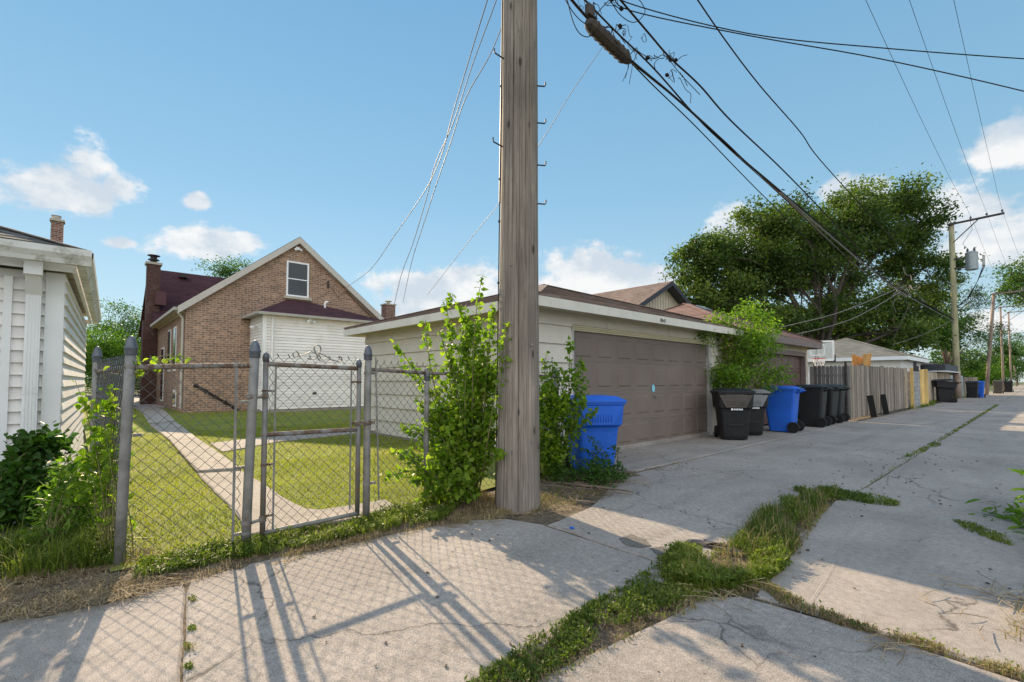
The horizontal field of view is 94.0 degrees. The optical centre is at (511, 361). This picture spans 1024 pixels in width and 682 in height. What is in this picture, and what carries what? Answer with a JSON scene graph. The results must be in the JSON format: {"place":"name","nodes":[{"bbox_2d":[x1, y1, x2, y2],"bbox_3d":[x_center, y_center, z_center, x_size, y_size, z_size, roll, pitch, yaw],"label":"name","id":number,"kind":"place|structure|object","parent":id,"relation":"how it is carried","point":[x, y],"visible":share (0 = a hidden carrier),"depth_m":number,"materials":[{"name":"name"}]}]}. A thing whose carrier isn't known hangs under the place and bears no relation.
{"place":"outdoors","nodes":[
{"label":"outdoors","id":0,"kind":"place"},
{"bbox_2d":[138,237,383,412],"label":"house","id":1,"kind":"structure","parent":0,"point":[296,294],"depth_m":20.26,"materials":[{"name":"brown brick"}]},
{"bbox_2d":[160,347,164,400],"bbox_3d":[-17.020,0.593,23.246,0.063,2.600,0.900,2,-3,-42],"label":"side door","id":2,"kind":"structure","parent":1,"relation":"in","point":[162,349],"depth_m":23.08,"materials":[{"name":"white paint"}]},
{"bbox_2d":[283,260,311,300],"bbox_3d":[-9.677,-3.671,21.580,1.212,1.701,0.180,2,-3,-42],"label":"window","id":3,"kind":"structure","parent":1,"relation":"in","point":[297,273],"depth_m":21.58,"materials":[{"name":"white glass"}]},
{"bbox_2d":[347,0,487,286],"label":"cable","id":4,"kind":"object","parent":1,"relation":"attached to","point":[446,137],"visible":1,"depth_m":8.31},
{"bbox_2d":[134,398,398,535],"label":"path","id":5,"kind":"structure","parent":0,"point":[205,456],"depth_m":6.23,"materials":[{"name":"concrete"}]},
{"bbox_2d":[83,401,545,571],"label":"lawn","id":6,"kind":"structure","parent":0,"point":[346,412],"depth_m":6.51,"materials":[{"name":"plant"}]},
{"bbox_2d":[88,336,260,565],"bbox_3d":[-5.660,0.830,7.042,0.969,1.737,9.990,2,-3,-42],"label":"chain link fence","id":7,"kind":"object","parent":6,"relation":"on","point":[123,381],"visible":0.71,"depth_m":3.51,"materials":[{"name":"metal"}]},
{"bbox_2d":[54,366,136,563],"bbox_3d":[-3.006,0.723,3.460,0.462,1.392,0.824,2,-3,-42],"label":"vine","id":8,"kind":"object","parent":7,"relation":"attached to","point":[101,458],"visible":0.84,"depth_m":3.45,"materials":[{"name":"green plant"}]},
{"bbox_2d":[117,353,194,384],"bbox_3d":[-2.530,0.066,3.435,0.453,0.269,0.232,1,-2,-22],"label":"vine","id":9,"kind":"object","parent":7,"relation":"attached to","point":[142,372],"visible":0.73,"depth_m":3.44,"materials":[{"name":"green plant"}]},
{"bbox_2d":[241,345,374,536],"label":"gate","id":10,"kind":"structure","parent":7,"relation":"attached to","point":[265,434],"depth_m":3.96,"materials":[{"name":"grey metal"}]},
{"bbox_2d":[0,467,640,622],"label":"verge","id":11,"kind":"structure","parent":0,"point":[211,566],"depth_m":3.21,"materials":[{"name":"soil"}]},
{"bbox_2d":[0,510,157,583],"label":"tall grass","id":12,"kind":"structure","parent":11,"relation":"on","point":[81,551],"depth_m":3.23,"materials":[{"name":"green plant"}]},
{"bbox_2d":[0,546,167,619],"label":"straw debris","id":13,"kind":"object","parent":11,"relation":"on","point":[43,585],"visible":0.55,"depth_m":2.90,"materials":[{"name":"beige plant"}]},
{"bbox_2d":[0,545,196,623],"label":"straw debris","id":14,"kind":"object","parent":11,"relation":"on","point":[88,600],"visible":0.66,"depth_m":2.85,"materials":[{"name":"beige plant"}]},
{"bbox_2d":[131,495,460,578],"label":"fence foot weeds","id":15,"kind":"object","parent":11,"relation":"on","point":[379,520],"visible":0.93,"depth_m":3.68,"materials":[{"name":"green plant"}]},
{"bbox_2d":[380,275,512,503],"bbox_3d":[-0.634,0.246,5.098,1.380,2.464,1.115,0,-2,2],"label":"mulberry bush","id":16,"kind":"object","parent":11,"relation":"on","point":[458,473],"visible":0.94,"depth_m":4.99,"materials":[{"name":"green plant"}]},
{"bbox_2d":[362,345,558,516],"bbox_3d":[-0.388,0.752,5.464,0.162,1.726,3.002,-2,-3,41],"label":"chain link fence","id":17,"kind":"object","parent":11,"relation":"on","point":[368,369],"visible":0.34,"depth_m":4.46,"materials":[{"name":"metal"}]},
{"bbox_2d":[486,472,624,518],"bbox_3d":[0.554,1.495,5.593,2.603,0.013,1.398,2,-3,-42],"label":"straw debris","id":18,"kind":"object","parent":11,"relation":"on","point":[515,513],"visible":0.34,"depth_m":5.05,"materials":[{"name":"beige plant"}]},
{"bbox_2d":[539,335,599,479],"bbox_3d":[0.593,0.607,6.180,0.792,1.914,1.073,5,-5,-66],"label":"mulberry bush","id":19,"kind":"object","parent":11,"relation":"on","point":[552,451],"visible":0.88,"depth_m":6.15,"materials":[{"name":"green plant"}]},
{"bbox_2d":[526,471,614,513],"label":"soil weeds","id":20,"kind":"object","parent":11,"relation":"on","point":[556,493],"visible":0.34,"depth_m":5.29,"materials":[{"name":"green plant"}]},
{"bbox_2d":[540,474,633,502],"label":"dead branches","id":21,"kind":"object","parent":11,"relation":"on","point":[584,484],"visible":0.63,"depth_m":5.56,"materials":[{"name":"brown wood"}]},
{"bbox_2d":[564,395,626,472],"bbox_3d":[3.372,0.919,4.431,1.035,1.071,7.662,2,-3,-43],"label":"wheeled bin","id":22,"kind":"object","parent":11,"relation":"on","point":[606,421],"visible":0.56,"depth_m":6.50,"materials":[{"name":"blue plastic"}]},
{"bbox_2d":[380,301,396,318],"bbox_3d":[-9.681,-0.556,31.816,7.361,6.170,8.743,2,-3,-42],"label":"chimney","id":23,"kind":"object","parent":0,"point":[387,309],"depth_m":29.10,"materials":[{"name":"red brick"}]},
{"bbox_2d":[392,0,496,313],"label":"cable","id":24,"kind":"object","parent":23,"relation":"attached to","point":[445,140],"visible":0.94,"depth_m":8.59,"materials":[{"name":"grey rubber"}]},
{"bbox_2d":[459,490,494,509],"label":"dry grass","id":25,"kind":"structure","parent":0,"point":[490,501],"depth_m":4.83,"materials":[{"name":"beige plant"}]},
{"bbox_2d":[0,385,1023,681],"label":"alley","id":26,"kind":"structure","parent":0,"point":[498,587],"depth_m":2.91,"materials":[{"name":"concrete"}]},
{"bbox_2d":[0,225,100,477],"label":"garage","id":27,"kind":"structure","parent":26,"relation":"on","point":[49,297],"depth_m":4.73,"materials":[{"name":"white plastic"}]},
{"bbox_2d":[50,215,64,242],"bbox_3d":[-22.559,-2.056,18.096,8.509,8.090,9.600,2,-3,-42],"label":"chimney","id":28,"kind":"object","parent":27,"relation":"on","point":[57,228],"depth_m":19.61,"materials":[{"name":"red brick"}]},
{"bbox_2d":[102,510,512,599],"bbox_3d":[-1.175,1.416,3.787,3.236,0.017,0.830,2,-3,-42],"label":"straw debris","id":29,"kind":"object","parent":26,"relation":"on","point":[335,546],"visible":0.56,"depth_m":3.64,"materials":[{"name":"beige plant"}]},
{"bbox_2d":[474,574,714,681],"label":"straw debris","id":30,"kind":"object","parent":26,"relation":"on","point":[593,636],"visible":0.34,"depth_m":2.39,"materials":[{"name":"plant"}]},
{"bbox_2d":[464,560,742,681],"bbox_3d":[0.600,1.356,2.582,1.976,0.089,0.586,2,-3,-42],"label":"joint weeds","id":31,"kind":"object","parent":26,"relation":"on","point":[573,618],"visible":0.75,"depth_m":2.49,"materials":[{"name":"green plant"}]},
{"bbox_2d":[619,534,650,547],"bbox_3d":[0.986,1.433,3.801,0.248,0.014,0.264,2,-3,-42],"label":"spalled patch","id":32,"kind":"object","parent":26,"relation":"on","point":[631,540],"visible":1,"depth_m":3.79,"materials":[{"name":"concrete"}]},
{"bbox_2d":[312,444,1021,672],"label":"pebbles","id":33,"kind":"object","parent":26,"relation":"on","point":[510,643],"visible":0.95,"depth_m":4.39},
{"bbox_2d":[686,539,732,546],"bbox_3d":[1.528,1.413,3.704,0.338,0.016,0.099,-1,-3,31],"label":"board fragment","id":34,"kind":"object","parent":26,"relation":"on","point":[702,542],"visible":0.65,"depth_m":3.72,"materials":[{"name":"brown wood"}]},
{"bbox_2d":[710,388,755,439],"bbox_3d":[4.831,1.129,10.494,0.800,1.104,0.965,-1,-2,14],"label":"wheeled bin","id":35,"kind":"object","parent":26,"relation":"on","point":[733,407],"visible":1,"depth_m":10.13,"materials":[{"name":"black plastic"}]},
{"bbox_2d":[679,578,791,611],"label":"dry stems","id":36,"kind":"object","parent":26,"relation":"on","point":[727,593],"visible":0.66,"depth_m":2.80,"materials":[{"name":"plant"}]},
{"bbox_2d":[694,295,800,401],"bbox_3d":[5.379,0.082,11.451,3.232,3.314,1.804,1,-2,-15],"label":"tree of heaven","id":37,"kind":"object","parent":26,"relation":"on","point":[747,352],"visible":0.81,"depth_m":11.36,"materials":[{"name":"green plant"}]},
{"bbox_2d":[748,389,770,434],"bbox_3d":[5.580,1.179,11.342,0.776,1.071,0.936,0,-2,8],"label":"wheeled bin","id":38,"kind":"object","parent":26,"relation":"on","point":[757,412],"visible":0.42,"depth_m":10.97,"materials":[{"name":"black plastic"}]},
{"bbox_2d":[761,386,805,432],"bbox_3d":[6.835,1.171,11.996,0.910,1.141,0.676,-2,-3,42],"label":"wheeled bin","id":39,"kind":"object","parent":26,"relation":"on","point":[782,410],"visible":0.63,"depth_m":11.78,"materials":[{"name":"blue plastic"}]},
{"bbox_2d":[794,384,832,427],"bbox_3d":[8.419,1.214,13.370,0.927,1.163,0.689,-2,-3,45],"label":"wheeled bin","id":40,"kind":"object","parent":26,"relation":"on","point":[812,405],"visible":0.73,"depth_m":13.15,"materials":[{"name":"black plastic"}]},
{"bbox_2d":[825,385,844,424],"bbox_3d":[9.348,1.255,14.270,0.682,1.152,0.918,2,-3,-39],"label":"wheeled bin","id":41,"kind":"object","parent":26,"relation":"on","point":[832,405],"visible":0.52,"depth_m":13.96,"materials":[{"name":"black plastic"}]},
{"bbox_2d":[821,384,850,421],"bbox_3d":[10.027,1.282,14.942,0.682,1.152,0.918,2,-3,-44],"label":"wheeled bin","id":42,"kind":"object","parent":26,"relation":"on","point":[841,402],"visible":0.34,"depth_m":14.65,"materials":[{"name":"black plastic"}]},
{"bbox_2d":[792,484,900,505],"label":"joint weeds","id":43,"kind":"object","parent":26,"relation":"on","point":[856,495],"visible":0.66,"depth_m":5.14,"materials":[{"name":"green plant"}]},
{"bbox_2d":[742,567,1023,680],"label":"dry grass","id":44,"kind":"structure","parent":26,"relation":"on","point":[786,598],"depth_m":2.43,"materials":[{"name":"beige plant"}]},
{"bbox_2d":[856,626,939,665],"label":"dry stems","id":45,"kind":"object","parent":26,"relation":"on","point":[884,645],"visible":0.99,"depth_m":2.27,"materials":[{"name":"plant"}]},
{"bbox_2d":[931,379,961,402],"bbox_3d":[25.815,1.692,28.500,1.382,1.417,1.000,5,1,38],"label":"wheeled bin","id":46,"kind":"object","parent":26,"relation":"on","point":[945,389],"visible":0.98,"depth_m":28.18,"materials":[{"name":"black plastic"}]},
{"bbox_2d":[940,405,997,438],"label":"joint weeds","id":47,"kind":"object","parent":26,"relation":"on","point":[971,419],"visible":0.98,"depth_m":14.82,"materials":[{"name":"green plant"}]},
{"bbox_2d":[918,589,1023,640],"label":"dry stems","id":48,"kind":"object","parent":26,"relation":"on","point":[969,614],"visible":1,"depth_m":2.54,"materials":[{"name":"plant"}]},
{"bbox_2d":[965,381,979,397],"bbox_3d":[34.522,2.056,35.800,1.006,1.262,0.747,2,-3,-42],"label":"wheeled bin","id":49,"kind":"object","parent":26,"relation":"on","point":[972,387],"visible":1,"depth_m":35.55,"materials":[{"name":"black plastic"}]},
{"bbox_2d":[927,573,1023,607],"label":"dry stems","id":50,"kind":"object","parent":26,"relation":"on","point":[1020,598],"visible":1,"depth_m":2.84,"materials":[{"name":"plant"}]},
{"bbox_2d":[947,209,1004,398],"bbox_3d":[33.182,-3.882,33.970,0.734,13.385,2.962,2,-3,-42],"label":"utility pole","id":51,"kind":"object","parent":26,"relation":"on","point":[971,260],"visible":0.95,"depth_m":34.74,"materials":[{"name":"brown wood"}]},
{"bbox_2d":[570,0,953,319],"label":"cable","id":52,"kind":"object","parent":51,"relation":"attached to","point":[575,4],"visible":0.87,"depth_m":8.34,"materials":[{"name":"black rubber"}]},
{"bbox_2d":[585,2,637,82],"bbox_3d":[1.367,-4.259,6.455,1.052,0.673,0.247,2,-3,-42],"label":"splice case","id":53,"kind":"object","parent":52,"relation":"hanging from","point":[607,40],"visible":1,"depth_m":6.33,"materials":[{"name":"plastic"}]},
{"bbox_2d":[632,64,953,322],"bbox_3d":[16.168,-3.215,20.015,40.667,1.360,0.016,2,-3,-42],"label":"cable","id":54,"kind":"object","parent":53,"relation":"attached to","point":[748,180],"visible":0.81,"depth_m":9.46,"materials":[{"name":"black rubber"}]},
{"bbox_2d":[640,70,953,323],"bbox_3d":[16.349,-3.360,20.240,41.018,0.963,0.014,2,-3,-42],"label":"cable","id":55,"kind":"object","parent":53,"relation":"attached to","point":[804,218],"visible":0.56,"depth_m":12.00,"materials":[{"name":"black rubber"}]},
{"bbox_2d":[565,0,699,102],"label":"wire tangle","id":56,"kind":"object","parent":52,"relation":"attached to","point":[620,25],"visible":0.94,"depth_m":6.74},
{"bbox_2d":[615,0,1023,91],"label":"cable","id":57,"kind":"object","parent":56,"relation":"attached to","point":[818,47],"visible":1,"depth_m":6.66,"materials":[{"name":"black rubber"}]},
{"bbox_2d":[621,0,1023,58],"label":"cable","id":58,"kind":"object","parent":56,"relation":"attached to","point":[819,42],"visible":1,"depth_m":6.67,"materials":[{"name":"black rubber"}]},
{"bbox_2d":[584,0,953,320],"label":"cable","id":59,"kind":"object","parent":52,"relation":"attached to","point":[631,46],"visible":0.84,"depth_m":7.80,"materials":[{"name":"black rubber"}]},
{"bbox_2d":[758,174,894,288],"bbox_3d":[10.470,-3.424,14.895,15.577,0.642,0.221,2,-3,-42],"label":"cable","id":60,"kind":"object","parent":52,"relation":"hanging from","point":[821,232],"visible":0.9,"depth_m":13.05,"materials":[{"name":"black rubber"}]},
{"bbox_2d":[779,192,952,320],"bbox_3d":[18.410,-3.123,21.988,33.556,0.515,0.031,2,-3,-42],"label":"cable","id":61,"kind":"object","parent":52,"relation":"attached to","point":[798,208],"visible":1,"depth_m":14.03,"materials":[{"name":"black rubber"}]},
{"bbox_2d":[619,0,952,318],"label":"cable","id":62,"kind":"object","parent":51,"relation":"attached to","point":[676,63],"visible":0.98,"depth_m":8.95,"materials":[{"name":"black rubber"}]},
{"bbox_2d":[697,0,953,286],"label":"cable","id":63,"kind":"object","parent":51,"relation":"attached to","point":[707,14],"visible":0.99,"depth_m":10.93,"materials":[{"name":"black rubber"}]},
{"bbox_2d":[953,519,1013,544],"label":"joint weeds","id":64,"kind":"object","parent":26,"relation":"on","point":[979,528],"visible":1,"depth_m":4.01,"materials":[{"name":"green plant"}]},
{"bbox_2d":[984,287,1023,394],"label":"utility pole","id":65,"kind":"object","parent":26,"relation":"on","point":[988,367],"visible":0.94,"depth_m":43.10,"materials":[{"name":"brown wood"}]},
{"bbox_2d":[998,304,1023,389],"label":"utility pole","id":66,"kind":"object","parent":26,"relation":"on","point":[1002,354],"visible":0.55,"depth_m":64.19,"materials":[{"name":"brown wood"}]},
{"bbox_2d":[1007,310,1022,379],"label":"utility pole","id":67,"kind":"object","parent":26,"relation":"on","point":[1009,319],"visible":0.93,"depth_m":84.46,"materials":[{"name":"brown wood"}]},
{"bbox_2d":[0,0,1023,381],"label":"sky","id":68,"kind":"structure","parent":0,"point":[180,132],"materials":[{"name":"blue"}]},
{"bbox_2d":[50,382,1023,525],"bbox_3d":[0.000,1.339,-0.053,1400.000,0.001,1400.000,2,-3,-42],"label":"ground","id":69,"kind":"structure","parent":0,"point":[991,388],"depth_m":33.31,"materials":[{"name":"brown soil"}]},
{"bbox_2d":[0,421,86,531],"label":"shrub","id":70,"kind":"object","parent":69,"relation":"on","point":[23,471],"visible":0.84,"depth_m":4.05,"materials":[{"name":"green plant"}]},
{"bbox_2d":[84,320,140,396],"bbox_3d":[-34.063,-0.096,39.648,9.212,6.782,8.086,2,-3,-42],"label":"tree","id":71,"kind":"object","parent":69,"relation":"on","point":[108,346],"visible":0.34,"depth_m":39.32,"materials":[{"name":"green plant"}]},
{"bbox_2d":[85,297,142,377],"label":"tree","id":72,"kind":"object","parent":69,"relation":"on","point":[133,326],"visible":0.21,"depth_m":45.63,"materials":[{"name":"green plant"}]},
{"bbox_2d":[189,254,252,277],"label":"tree","id":73,"kind":"object","parent":69,"relation":"on","point":[224,273],"visible":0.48,"depth_m":49.70,"materials":[{"name":"green plant"}]},
{"bbox_2d":[343,284,744,454],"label":"garage","id":74,"kind":"structure","parent":69,"relation":"on","point":[649,364],"depth_m":9.59,"materials":[{"name":"paint"}]},
{"bbox_2d":[574,331,706,445],"bbox_3d":[2.800,0.583,9.606,4.860,2.076,0.108,2,-3,-42],"label":"garage door","id":75,"kind":"structure","parent":74,"relation":"in","point":[601,349],"depth_m":9.56,"materials":[{"name":"brown paint"}]},
{"bbox_2d":[592,281,690,309],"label":"house","id":76,"kind":"structure","parent":69,"relation":"on","point":[665,295],"depth_m":30.60,"materials":[{"name":"beige"}]},
{"bbox_2d":[664,303,822,423],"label":"garage","id":77,"kind":"structure","parent":69,"relation":"on","point":[795,353],"depth_m":15.14,"materials":[{"name":"beige"}]},
{"bbox_2d":[747,354,799,423],"bbox_3d":[7.853,0.793,14.323,4.730,2.046,0.054,2,-3,-42],"label":"garage door","id":78,"kind":"structure","parent":77,"relation":"in","point":[794,361],"depth_m":14.98,"materials":[{"name":"brown paint"}]},
{"bbox_2d":[657,162,983,354],"bbox_3d":[23.766,-6.629,37.660,27.797,19.060,10.969,0,-2,-12],"label":"elm tree","id":79,"kind":"object","parent":69,"relation":"on","point":[770,263],"visible":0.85,"depth_m":36.00,"materials":[{"name":"green plant"}]},
{"bbox_2d":[807,340,835,377],"bbox_3d":[11.733,0.598,18.390,0.902,2.810,1.349,0,-2,-4],"label":"basketball hoop","id":80,"kind":"object","parent":69,"relation":"on","point":[815,361],"visible":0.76,"depth_m":18.09,"materials":[{"name":"white plastic"}]},
{"bbox_2d":[718,270,988,354],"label":"tree","id":81,"kind":"object","parent":69,"relation":"on","point":[946,333],"visible":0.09,"depth_m":43.45,"materials":[{"name":"green plant"}]},
{"bbox_2d":[920,362,958,372],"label":"garage","id":82,"kind":"structure","parent":69,"relation":"on","point":[938,368],"depth_m":30.38,"materials":[{"name":"beige"}]},
{"bbox_2d":[918,348,985,386],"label":"tree","id":83,"kind":"object","parent":69,"relation":"on","point":[976,364],"visible":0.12,"depth_m":61.10,"materials":[{"name":"green plant"}]},
{"bbox_2d":[920,267,1022,373],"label":"tree","id":84,"kind":"object","parent":69,"relation":"on","point":[946,356],"visible":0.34,"depth_m":57.28,"materials":[{"name":"green plant"}]},
{"bbox_2d":[937,347,1012,388],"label":"tree","id":85,"kind":"object","parent":69,"relation":"on","point":[978,373],"visible":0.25,"depth_m":76.49,"materials":[{"name":"green plant"}]},
{"bbox_2d":[968,360,1016,386],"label":"tree","id":86,"kind":"object","parent":69,"relation":"on","point":[1006,373],"visible":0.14,"depth_m":86.00,"materials":[{"name":"green plant"}]},
{"bbox_2d":[971,329,1023,386],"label":"tree","id":87,"kind":"object","parent":69,"relation":"on","point":[1006,353],"visible":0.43,"depth_m":103.46,"materials":[{"name":"green plant"}]},
{"bbox_2d":[975,251,1023,311],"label":"tree","id":88,"kind":"object","parent":69,"relation":"on","point":[1016,276],"visible":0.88,"depth_m":45.45,"materials":[{"name":"green plant"}]},
{"bbox_2d":[984,332,1023,384],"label":"tree","id":89,"kind":"object","parent":69,"relation":"on","point":[1019,335],"visible":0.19,"depth_m":149.75,"materials":[{"name":"green plant"}]},
{"bbox_2d":[180,402,1023,681],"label":"soil","id":90,"kind":"structure","parent":0,"point":[607,635],"depth_m":2.78,"materials":[{"name":"brown soil"}]},
{"bbox_2d":[1,449,135,573],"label":"weed clump","id":91,"kind":"object","parent":90,"relation":"on","point":[51,508],"visible":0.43,"depth_m":3.56,"materials":[{"name":"green plant"}]},
{"bbox_2d":[492,0,546,514],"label":"utility pole","id":92,"kind":"object","parent":90,"relation":"on","point":[517,483],"visible":0.91,"depth_m":4.81,"materials":[{"name":"brown wood"}]},
{"bbox_2d":[403,29,500,300],"bbox_3d":[-3.247,-3.501,16.123,0.214,0.625,22.830,1,-2,-15],"label":"cable","id":93,"kind":"object","parent":92,"relation":"attached to","point":[449,147],"visible":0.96,"depth_m":7.94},
{"bbox_2d":[546,435,632,487],"bbox_3d":[0.989,1.240,5.942,1.143,0.612,0.814,1,-2,-20],"label":"weed clump","id":94,"kind":"object","parent":90,"relation":"on","point":[597,468],"visible":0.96,"depth_m":5.94,"materials":[{"name":"green plant"}]},
{"bbox_2d":[655,539,793,593],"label":"joint weeds","id":95,"kind":"object","parent":90,"relation":"on","point":[675,555],"visible":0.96,"depth_m":3.07,"materials":[{"name":"green plant"}]},
{"bbox_2d":[682,480,840,572],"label":"seed stalks","id":96,"kind":"object","parent":90,"relation":"on","point":[820,496],"visible":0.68,"depth_m":3.87,"materials":[{"name":"green plant"}]},
{"bbox_2d":[702,483,842,594],"bbox_3d":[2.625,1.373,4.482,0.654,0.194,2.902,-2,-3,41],"label":"joint weeds","id":97,"kind":"object","parent":90,"relation":"on","point":[787,503],"visible":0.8,"depth_m":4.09,"materials":[{"name":"green plant"}]},
{"bbox_2d":[810,362,907,419],"bbox_3d":[14.068,1.077,18.998,9.775,1.900,1.225,2,-3,-42],"label":"wooden fence","id":98,"kind":"object","parent":90,"relation":"on","point":[862,381],"visible":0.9,"depth_m":16.95,"materials":[{"name":"brown wood"}]},
{"bbox_2d":[867,395,876,416],"bbox_3d":[12.750,1.565,16.914,0.050,0.783,0.278,2,-3,-42],"label":"rubber bumper","id":99,"kind":"object","parent":98,"relation":"attached to","point":[871,404],"visible":1,"depth_m":16.89,"materials":[{"name":"black rubber"}]},
{"bbox_2d":[807,338,928,384],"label":"garage","id":100,"kind":"structure","parent":90,"relation":"on","point":[845,349],"depth_m":27.73,"materials":[{"name":"white paint"}]},
{"bbox_2d":[907,368,920,408],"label":"block pier","id":101,"kind":"structure","parent":90,"relation":"on","point":[913,379],"depth_m":22.08,"materials":[{"name":"concrete"}]},
{"bbox_2d":[913,361,928,404],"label":"wooden gate","id":102,"kind":"structure","parent":90,"relation":"on","point":[924,397],"depth_m":24.25,"materials":[{"name":"wood"}]},
{"bbox_2d":[919,369,928,404],"bbox_3d":[20.934,1.279,24.264,0.552,1.836,0.021,1,-2,-15],"label":"gate door","id":103,"kind":"structure","parent":102,"relation":"in","point":[924,398],"depth_m":24.26,"materials":[{"name":"yellow wood"}]},
{"bbox_2d":[928,372,950,400],"bbox_3d":[26.605,1.531,29.939,13.712,1.789,0.025,2,-3,-42],"label":"wooden fence","id":104,"kind":"object","parent":90,"relation":"on","point":[931,387],"visible":0.41,"depth_m":29.04,"materials":[{"name":"brown wood"}]},
{"bbox_2d":[965,464,1023,538],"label":"pokeweed","id":105,"kind":"object","parent":90,"relation":"on","point":[1018,511],"visible":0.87,"depth_m":4.42,"materials":[{"name":"green plant"}]},
{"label":"roadside","id":106,"kind":"structure","parent":0,"visible":0},
{"bbox_2d":[989,566,1023,643],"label":"dry grass","id":107,"kind":"structure","parent":106,"relation":"on","point":[1014,623],"depth_m":2.49,"materials":[{"name":"beige plant"}]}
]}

